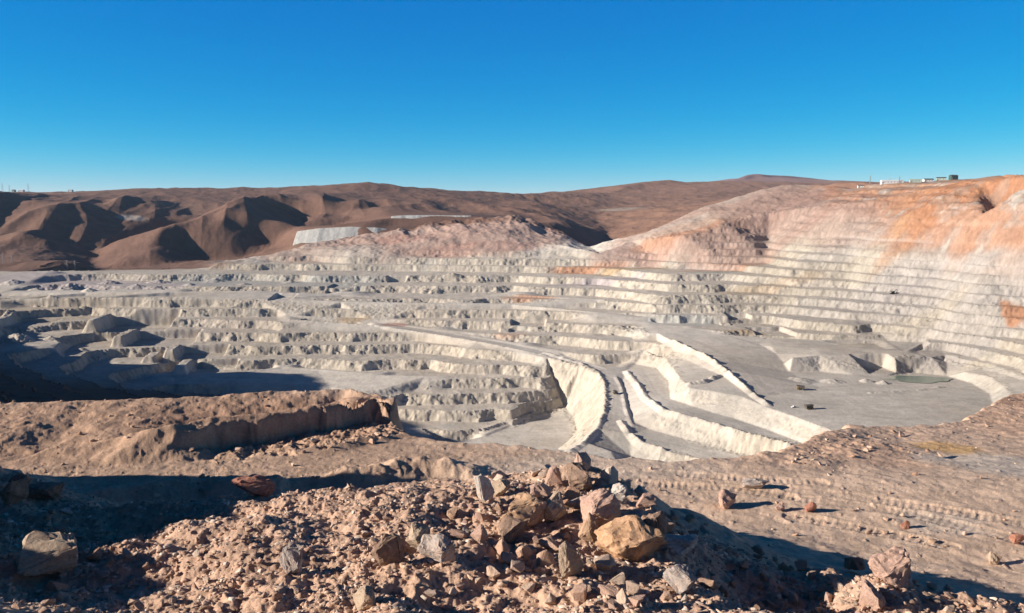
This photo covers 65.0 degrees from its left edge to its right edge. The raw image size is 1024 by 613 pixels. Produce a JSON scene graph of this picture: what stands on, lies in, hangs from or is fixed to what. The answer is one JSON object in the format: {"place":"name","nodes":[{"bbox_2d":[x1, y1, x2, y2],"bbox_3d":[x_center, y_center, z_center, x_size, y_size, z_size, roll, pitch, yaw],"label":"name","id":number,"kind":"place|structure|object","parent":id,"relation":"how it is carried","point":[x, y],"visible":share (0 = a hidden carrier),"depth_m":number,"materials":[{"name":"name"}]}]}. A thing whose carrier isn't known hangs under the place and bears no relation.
{"place":"outdoors","nodes":[
{"label":"outdoors","id":0,"kind":"place"},
{"bbox_2d":[293,227,386,244],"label":"waste dump","id":1,"kind":"object","parent":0,"point":[316,235],"visible":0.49,"depth_m":2652.98,"materials":[{"name":"gravel"}]},
{"bbox_2d":[391,215,471,218],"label":"waste dump","id":2,"kind":"object","parent":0,"point":[410,216],"visible":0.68,"depth_m":2778.48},
{"bbox_2d":[0,174,907,266],"bbox_3d":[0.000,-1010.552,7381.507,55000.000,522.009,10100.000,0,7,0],"label":"hills","id":3,"kind":"structure","parent":0,"point":[103,228],"depth_m":3292.93,"materials":[{"name":"soil"}]},
{"bbox_2d":[0,174,1023,461],"bbox_3d":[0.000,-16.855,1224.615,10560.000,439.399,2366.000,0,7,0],"label":"pit terrain","id":4,"kind":"structure","parent":0,"point":[722,328],"depth_m":1527.50,"materials":[{"name":"stone"}]},
{"bbox_2d":[880,180,903,183],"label":"shed","id":5,"kind":"structure","parent":4,"relation":"on","point":[890,181],"depth_m":2019.97,"materials":[{"name":"white paint"}]},
{"bbox_2d":[948,175,957,179],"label":"shed","id":6,"kind":"structure","parent":4,"relation":"on","point":[953,177],"depth_m":2063.43,"materials":[{"name":"grey metal"}]},
{"bbox_2d":[0,389,1023,612],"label":"ground","id":7,"kind":"structure","parent":0,"point":[954,492],"depth_m":21.30,"materials":[{"name":"soil"}]},
{"bbox_2d":[0,478,28,505],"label":"boulder","id":8,"kind":"object","parent":7,"relation":"on","point":[13,492],"visible":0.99,"depth_m":8.10,"materials":[{"name":"stone"}]},
{"bbox_2d":[11,602,20,609],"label":"rock","id":9,"kind":"object","parent":7,"relation":"on","point":[15,605],"visible":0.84,"depth_m":4.45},
{"bbox_2d":[11,470,22,476],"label":"boulder","id":10,"kind":"object","parent":7,"relation":"on","point":[15,472],"visible":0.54,"depth_m":8.98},
{"bbox_2d":[8,473,31,482],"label":"boulder","id":11,"kind":"object","parent":7,"relation":"on","point":[19,477],"visible":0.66,"depth_m":8.65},
{"bbox_2d":[27,481,64,500],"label":"boulder","id":12,"kind":"object","parent":7,"relation":"on","point":[51,490],"visible":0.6,"depth_m":8.50,"materials":[{"name":"stone"}]},
{"bbox_2d":[16,531,77,576],"bbox_3d":[-3.522,1.850,6.054,0.469,0.309,0.398,-31,49,-11],"label":"boulder","id":13,"kind":"object","parent":7,"relation":"on","point":[48,554],"visible":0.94,"depth_m":5.99,"materials":[{"name":"stone"}]},
{"bbox_2d":[40,599,55,605],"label":"rock","id":14,"kind":"object","parent":7,"relation":"on","point":[49,601],"visible":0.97,"depth_m":4.66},
{"bbox_2d":[44,581,67,591],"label":"rock","id":15,"kind":"object","parent":7,"relation":"on","point":[54,586],"visible":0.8,"depth_m":5.71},
{"bbox_2d":[53,526,66,531],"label":"rock","id":16,"kind":"object","parent":7,"relation":"on","point":[59,528],"visible":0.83,"depth_m":7.28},
{"bbox_2d":[60,507,72,514],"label":"rock","id":17,"kind":"object","parent":7,"relation":"on","point":[66,511],"visible":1,"depth_m":7.81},
{"bbox_2d":[85,547,101,559],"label":"rock","id":18,"kind":"object","parent":7,"relation":"on","point":[96,554],"visible":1,"depth_m":6.29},
{"bbox_2d":[122,548,131,557],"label":"rock","id":19,"kind":"object","parent":7,"relation":"on","point":[126,553],"visible":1,"depth_m":6.24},
{"bbox_2d":[127,599,138,605],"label":"rock","id":20,"kind":"object","parent":7,"relation":"on","point":[131,602],"visible":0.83,"depth_m":5.46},
{"bbox_2d":[134,600,144,611],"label":"rock","id":21,"kind":"object","parent":7,"relation":"on","point":[139,605],"visible":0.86,"depth_m":5.09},
{"bbox_2d":[141,562,149,570],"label":"rock","id":22,"kind":"object","parent":7,"relation":"on","point":[145,566],"visible":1,"depth_m":6.12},
{"bbox_2d":[192,549,200,558],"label":"rock","id":23,"kind":"object","parent":7,"relation":"on","point":[196,553],"visible":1,"depth_m":6.17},
{"bbox_2d":[232,475,275,496],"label":"boulder","id":24,"kind":"object","parent":7,"relation":"on","point":[258,485],"visible":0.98,"depth_m":8.44,"materials":[{"name":"stone"}]},
{"bbox_2d":[272,591,281,600],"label":"rock","id":25,"kind":"object","parent":7,"relation":"on","point":[276,595],"visible":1,"depth_m":5.22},
{"bbox_2d":[278,542,304,573],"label":"boulder","id":26,"kind":"object","parent":7,"relation":"on","point":[290,559],"visible":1,"depth_m":5.72,"materials":[{"name":"stone"}]},
{"bbox_2d":[352,584,375,610],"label":"boulder","id":27,"kind":"object","parent":7,"relation":"on","point":[363,597],"visible":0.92,"depth_m":5.09,"materials":[{"name":"stone"}]},
{"bbox_2d":[372,511,382,520],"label":"rock","id":28,"kind":"object","parent":7,"relation":"on","point":[378,515],"visible":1,"depth_m":6.76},
{"bbox_2d":[371,532,403,566],"bbox_3d":[-0.899,1.760,5.827,0.246,0.262,0.158,-1,7,-11],"label":"boulder","id":29,"kind":"object","parent":7,"relation":"on","point":[387,549],"visible":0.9,"depth_m":5.77,"materials":[{"name":"stone"}]},
{"bbox_2d":[405,522,429,548],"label":"boulder","id":30,"kind":"object","parent":7,"relation":"on","point":[416,533],"visible":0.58,"depth_m":6.16,"materials":[{"name":"stone"}]},
{"bbox_2d":[424,589,435,596],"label":"rock","id":31,"kind":"object","parent":7,"relation":"on","point":[429,592],"visible":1,"depth_m":5.43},
{"bbox_2d":[417,533,455,562],"bbox_3d":[-0.537,1.734,5.825,0.271,0.219,0.227,3,8,23],"label":"boulder","id":32,"kind":"object","parent":7,"relation":"on","point":[439,547],"visible":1,"depth_m":5.75,"materials":[{"name":"stone"}]},
{"bbox_2d":[446,507,457,518],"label":"rock","id":33,"kind":"object","parent":7,"relation":"on","point":[451,513],"visible":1,"depth_m":6.88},
{"bbox_2d":[448,586,456,595],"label":"rock","id":34,"kind":"object","parent":7,"relation":"on","point":[453,591],"visible":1,"depth_m":5.50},
{"bbox_2d":[450,529,468,538],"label":"rock","id":35,"kind":"object","parent":7,"relation":"on","point":[458,534],"visible":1,"depth_m":6.25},
{"bbox_2d":[470,524,488,543],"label":"boulder","id":36,"kind":"object","parent":7,"relation":"on","point":[479,534],"visible":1,"depth_m":6.15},
{"bbox_2d":[475,513,489,521],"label":"rock","id":37,"kind":"object","parent":7,"relation":"on","point":[480,517],"visible":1,"depth_m":6.78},
{"bbox_2d":[473,474,494,501],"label":"boulder","id":38,"kind":"object","parent":7,"relation":"on","point":[485,491],"visible":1,"depth_m":7.12,"materials":[{"name":"stone"}]},
{"bbox_2d":[486,563,500,578],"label":"rock","id":39,"kind":"object","parent":7,"relation":"on","point":[493,572],"visible":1,"depth_m":5.73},
{"bbox_2d":[489,470,506,478],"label":"rock","id":40,"kind":"object","parent":7,"relation":"on","point":[494,474],"visible":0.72,"depth_m":8.72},
{"bbox_2d":[493,474,506,480],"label":"rock","id":41,"kind":"object","parent":7,"relation":"on","point":[498,476],"visible":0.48,"depth_m":7.99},
{"bbox_2d":[491,479,509,496],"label":"boulder","id":42,"kind":"object","parent":7,"relation":"on","point":[500,486],"visible":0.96,"depth_m":7.39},
{"bbox_2d":[493,538,509,554],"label":"rock","id":43,"kind":"object","parent":7,"relation":"on","point":[500,546],"visible":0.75,"depth_m":6.12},
{"bbox_2d":[497,580,507,586],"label":"rock","id":44,"kind":"object","parent":7,"relation":"on","point":[502,583],"visible":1,"depth_m":5.62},
{"bbox_2d":[500,551,517,565],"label":"rock","id":45,"kind":"object","parent":7,"relation":"on","point":[507,557],"visible":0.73,"depth_m":5.96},
{"bbox_2d":[497,515,528,543],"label":"boulder","id":46,"kind":"object","parent":7,"relation":"on","point":[511,528],"visible":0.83,"depth_m":6.42,"materials":[{"name":"stone"}]},
{"bbox_2d":[5,390,1022,590],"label":"rubble","id":47,"kind":"object","parent":7,"relation":"on","point":[869,531],"visible":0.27,"depth_m":24.73,"materials":[{"name":"stone"}]},
{"bbox_2d":[510,560,524,572],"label":"rock","id":48,"kind":"object","parent":7,"relation":"on","point":[518,566],"visible":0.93,"depth_m":5.77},
{"bbox_2d":[500,492,543,526],"bbox_3d":[0.060,1.743,6.749,0.373,0.317,0.262,-5,9,-35],"label":"boulder","id":49,"kind":"object","parent":7,"relation":"on","point":[526,506],"visible":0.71,"depth_m":6.70,"materials":[{"name":"stone"}]},
{"bbox_2d":[516,545,531,559],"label":"rock","id":50,"kind":"object","parent":7,"relation":"on","point":[524,552],"visible":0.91,"depth_m":6.05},
{"bbox_2d":[521,583,535,592],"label":"rock","id":51,"kind":"object","parent":7,"relation":"on","point":[529,587],"visible":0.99,"depth_m":5.59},
{"bbox_2d":[530,470,540,477],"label":"rock","id":52,"kind":"object","parent":7,"relation":"on","point":[534,473],"visible":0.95,"depth_m":8.44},
{"bbox_2d":[526,482,550,496],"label":"boulder","id":53,"kind":"object","parent":7,"relation":"on","point":[538,489],"visible":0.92,"depth_m":7.20,"materials":[{"name":"stone"}]},
{"bbox_2d":[536,550,554,566],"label":"rock","id":54,"kind":"object","parent":7,"relation":"on","point":[544,558],"visible":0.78,"depth_m":5.94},
{"bbox_2d":[539,535,559,550],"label":"rock","id":55,"kind":"object","parent":7,"relation":"on","point":[549,542],"visible":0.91,"depth_m":6.29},
{"bbox_2d":[545,593,556,604],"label":"rock","id":56,"kind":"object","parent":7,"relation":"on","point":[551,599],"visible":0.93,"depth_m":5.38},
{"bbox_2d":[546,465,561,484],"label":"boulder","id":57,"kind":"object","parent":7,"relation":"on","point":[553,474],"visible":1,"depth_m":7.89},
{"bbox_2d":[543,490,566,521],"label":"boulder","id":58,"kind":"object","parent":7,"relation":"on","point":[555,509],"visible":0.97,"depth_m":6.79,"materials":[{"name":"stone"}]},
{"bbox_2d":[560,532,568,538],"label":"rock","id":59,"kind":"object","parent":7,"relation":"on","point":[564,535],"visible":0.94,"depth_m":6.53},
{"bbox_2d":[558,541,583,578],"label":"boulder","id":60,"kind":"object","parent":7,"relation":"on","point":[571,563],"visible":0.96,"depth_m":5.73,"materials":[{"name":"stone"}]},
{"bbox_2d":[564,497,579,507],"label":"rock","id":61,"kind":"object","parent":7,"relation":"on","point":[574,503],"visible":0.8,"depth_m":7.02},
{"bbox_2d":[565,486,579,498],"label":"rock","id":62,"kind":"object","parent":7,"relation":"on","point":[572,492],"visible":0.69,"depth_m":7.38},
{"bbox_2d":[570,583,587,601],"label":"rock","id":63,"kind":"object","parent":7,"relation":"on","point":[578,592],"visible":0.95,"depth_m":5.33,"materials":[{"name":"stone"}]},
{"bbox_2d":[566,462,592,490],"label":"boulder","id":64,"kind":"object","parent":7,"relation":"on","point":[578,476],"visible":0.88,"depth_m":7.71,"materials":[{"name":"stone"}]},
{"bbox_2d":[574,451,590,470],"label":"boulder","id":65,"kind":"object","parent":7,"relation":"on","point":[584,457],"visible":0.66,"depth_m":8.12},
{"bbox_2d":[578,512,598,541],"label":"boulder","id":66,"kind":"object","parent":7,"relation":"on","point":[589,527],"visible":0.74,"depth_m":6.47,"materials":[{"name":"stone"}]},
{"bbox_2d":[580,488,621,525],"bbox_3d":[0.760,1.693,6.834,0.382,0.364,0.402,-3,8,-23],"label":"boulder","id":67,"kind":"object","parent":7,"relation":"on","point":[602,506],"visible":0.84,"depth_m":6.68,"materials":[{"name":"stone"}]},
{"bbox_2d":[593,554,614,570],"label":"rock","id":68,"kind":"object","parent":7,"relation":"on","point":[604,562],"visible":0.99,"depth_m":5.88,"materials":[{"name":"stone"}]},
{"bbox_2d":[596,584,617,598],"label":"rock","id":69,"kind":"object","parent":7,"relation":"on","point":[611,591],"visible":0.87,"depth_m":5.33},
{"bbox_2d":[600,465,618,484],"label":"rock","id":70,"kind":"object","parent":7,"relation":"on","point":[609,475],"visible":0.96,"depth_m":7.87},
{"bbox_2d":[609,572,625,584],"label":"rock","id":71,"kind":"object","parent":7,"relation":"on","point":[620,578],"visible":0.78,"depth_m":5.72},
{"bbox_2d":[611,483,626,501],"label":"boulder","id":72,"kind":"object","parent":7,"relation":"on","point":[618,490],"visible":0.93,"depth_m":7.24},
{"bbox_2d":[616,588,631,603],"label":"rock","id":73,"kind":"object","parent":7,"relation":"on","point":[622,596],"visible":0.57,"depth_m":5.14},
{"bbox_2d":[594,514,666,561],"bbox_3d":[0.922,1.839,6.304,0.474,0.401,0.491,-6,9,-38],"label":"boulder","id":74,"kind":"object","parent":7,"relation":"on","point":[632,538],"visible":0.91,"depth_m":6.19,"materials":[{"name":"stone"}]},
{"bbox_2d":[626,580,640,595],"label":"rock","id":75,"kind":"object","parent":7,"relation":"on","point":[632,588],"visible":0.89,"depth_m":5.46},
{"bbox_2d":[628,594,645,607],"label":"rock","id":76,"kind":"object","parent":7,"relation":"on","point":[635,600],"visible":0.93,"depth_m":4.87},
{"bbox_2d":[634,485,647,497],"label":"rock","id":77,"kind":"object","parent":7,"relation":"on","point":[639,490],"visible":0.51,"depth_m":8.45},
{"bbox_2d":[636,492,656,507],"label":"boulder","id":78,"kind":"object","parent":7,"relation":"on","point":[647,499],"visible":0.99,"depth_m":7.10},
{"bbox_2d":[641,510,668,535],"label":"boulder","id":79,"kind":"object","parent":7,"relation":"on","point":[657,520],"visible":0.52,"depth_m":6.37,"materials":[{"name":"stone"}]},
{"bbox_2d":[659,591,673,602],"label":"rock","id":80,"kind":"object","parent":7,"relation":"on","point":[666,595],"visible":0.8,"depth_m":5.37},
{"bbox_2d":[667,521,674,532],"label":"rock","id":81,"kind":"object","parent":7,"relation":"on","point":[671,526],"visible":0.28,"depth_m":6.77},
{"bbox_2d":[670,510,678,520],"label":"rock","id":82,"kind":"object","parent":7,"relation":"on","point":[674,516],"visible":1,"depth_m":8.54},
{"bbox_2d":[663,564,695,594],"bbox_3d":[1.201,1.906,5.640,0.224,0.178,0.216,7,10,42],"label":"boulder","id":83,"kind":"object","parent":7,"relation":"on","point":[680,579],"visible":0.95,"depth_m":5.59,"materials":[{"name":"stone"}]},
{"bbox_2d":[660,534,698,556],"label":"boulder","id":84,"kind":"object","parent":7,"relation":"on","point":[677,545],"visible":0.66,"depth_m":6.41,"materials":[{"name":"stone"}]},
{"bbox_2d":[685,514,694,522],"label":"rock","id":85,"kind":"object","parent":7,"relation":"on","point":[690,518],"visible":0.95,"depth_m":11.32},
{"bbox_2d":[700,524,709,534],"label":"rock","id":86,"kind":"object","parent":7,"relation":"on","point":[703,528],"visible":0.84,"depth_m":10.24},
{"bbox_2d":[697,577,719,589],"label":"rock","id":87,"kind":"object","parent":7,"relation":"on","point":[709,583],"visible":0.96,"depth_m":5.89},
{"bbox_2d":[718,585,728,597],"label":"rock","id":88,"kind":"object","parent":7,"relation":"on","point":[723,589],"visible":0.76,"depth_m":6.40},
{"bbox_2d":[718,489,736,508],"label":"boulder","id":89,"kind":"object","parent":7,"relation":"on","point":[726,498],"visible":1,"depth_m":21.40,"materials":[{"name":"stone"}]},
{"bbox_2d":[729,579,736,587],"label":"rock","id":90,"kind":"object","parent":7,"relation":"on","point":[733,583],"visible":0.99,"depth_m":6.69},
{"bbox_2d":[738,560,748,568],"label":"rock","id":91,"kind":"object","parent":7,"relation":"on","point":[744,564],"visible":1,"depth_m":6.99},
{"bbox_2d":[742,477,768,488],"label":"boulder","id":92,"kind":"object","parent":7,"relation":"on","point":[752,483],"visible":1,"depth_m":22.84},
{"bbox_2d":[753,544,764,554],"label":"rock","id":93,"kind":"object","parent":7,"relation":"on","point":[757,549],"visible":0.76,"depth_m":10.29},
{"bbox_2d":[764,599,776,607],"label":"rock","id":94,"kind":"object","parent":7,"relation":"on","point":[769,603],"visible":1,"depth_m":6.59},
{"bbox_2d":[774,502,784,510],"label":"boulder","id":95,"kind":"object","parent":7,"relation":"on","point":[779,506],"visible":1,"depth_m":21.19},
{"bbox_2d":[777,562,790,570],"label":"rock","id":96,"kind":"object","parent":7,"relation":"on","point":[783,566],"visible":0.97,"depth_m":7.41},
{"bbox_2d":[782,588,790,597],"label":"rock","id":97,"kind":"object","parent":7,"relation":"on","point":[785,592],"visible":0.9,"depth_m":6.72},
{"bbox_2d":[789,591,797,603],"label":"rock","id":98,"kind":"object","parent":7,"relation":"on","point":[793,596],"visible":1,"depth_m":6.58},
{"bbox_2d":[794,559,806,571],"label":"rock","id":99,"kind":"object","parent":7,"relation":"on","point":[800,565],"visible":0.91,"depth_m":7.24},
{"bbox_2d":[804,502,816,511],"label":"boulder","id":100,"kind":"object","parent":7,"relation":"on","point":[810,506],"visible":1,"depth_m":21.12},
{"bbox_2d":[806,571,815,578],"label":"rock","id":101,"kind":"object","parent":7,"relation":"on","point":[810,574],"visible":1,"depth_m":7.00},
{"bbox_2d":[814,607,822,612],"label":"rock","id":102,"kind":"object","parent":7,"relation":"on","point":[818,609],"visible":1,"depth_m":6.27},
{"bbox_2d":[813,583,826,592],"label":"rock","id":103,"kind":"object","parent":7,"relation":"on","point":[822,587],"visible":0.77,"depth_m":6.72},
{"bbox_2d":[824,592,832,603],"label":"rock","id":104,"kind":"object","parent":7,"relation":"on","point":[828,598],"visible":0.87,"depth_m":6.42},
{"bbox_2d":[827,577,837,585],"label":"rock","id":105,"kind":"object","parent":7,"relation":"on","point":[830,582],"visible":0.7,"depth_m":6.77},
{"bbox_2d":[833,581,843,591],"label":"rock","id":106,"kind":"object","parent":7,"relation":"on","point":[837,585],"visible":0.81,"depth_m":6.49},
{"bbox_2d":[835,597,844,605],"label":"rock","id":107,"kind":"object","parent":7,"relation":"on","point":[839,601],"visible":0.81,"depth_m":6.15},
{"bbox_2d":[844,557,864,569],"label":"boulder","id":108,"kind":"object","parent":7,"relation":"on","point":[854,563],"visible":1,"depth_m":16.31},
{"bbox_2d":[858,578,885,612],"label":"boulder","id":109,"kind":"object","parent":7,"relation":"on","point":[872,597],"visible":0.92,"depth_m":5.93,"materials":[{"name":"stone"}]},
{"bbox_2d":[868,546,910,588],"bbox_3d":[2.981,2.049,6.322,0.382,0.316,0.273,-2,8,-17],"label":"boulder","id":110,"kind":"object","parent":7,"relation":"on","point":[891,565],"visible":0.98,"depth_m":6.23,"materials":[{"name":"stone"}]},
{"bbox_2d":[899,521,909,529],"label":"boulder","id":111,"kind":"object","parent":7,"relation":"on","point":[905,525],"visible":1,"depth_m":20.12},
{"bbox_2d":[926,582,937,589],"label":"rock","id":112,"kind":"object","parent":7,"relation":"on","point":[931,586],"visible":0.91,"depth_m":6.54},
{"bbox_2d":[943,606,954,612],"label":"rock","id":113,"kind":"object","parent":7,"relation":"on","point":[950,609],"visible":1,"depth_m":5.93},
{"bbox_2d":[986,551,1001,564],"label":"boulder","id":114,"kind":"object","parent":7,"relation":"on","point":[992,557],"visible":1,"depth_m":17.95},
{"bbox_2d":[1009,533,1023,543],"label":"boulder","id":115,"kind":"object","parent":7,"relation":"on","point":[1016,538],"visible":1,"depth_m":19.05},
{"bbox_2d":[0,465,1023,612],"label":"gravel","id":116,"kind":"structure","parent":0,"point":[95,608],"depth_m":6.09,"materials":[{"name":"gravel"}]},
{"bbox_2d":[608,598,622,609],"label":"rock","id":117,"kind":"object","parent":116,"relation":"on","point":[613,603],"visible":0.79,"depth_m":4.86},
{"bbox_2d":[0,0,1023,193],"label":"sky","id":118,"kind":"structure","parent":0,"point":[505,96],"materials":[{"name":"blue"}]},
{"bbox_2d":[760,573,766,580],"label":"rock","id":119,"kind":"object","parent":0,"point":[763,577],"visible":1,"depth_m":6.84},
{"bbox_2d":[887,375,951,382],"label":"pond water","id":120,"kind":"structure","parent":0,"point":[919,379],"depth_m":1254.27,"materials":[{"name":"grey liquid"}]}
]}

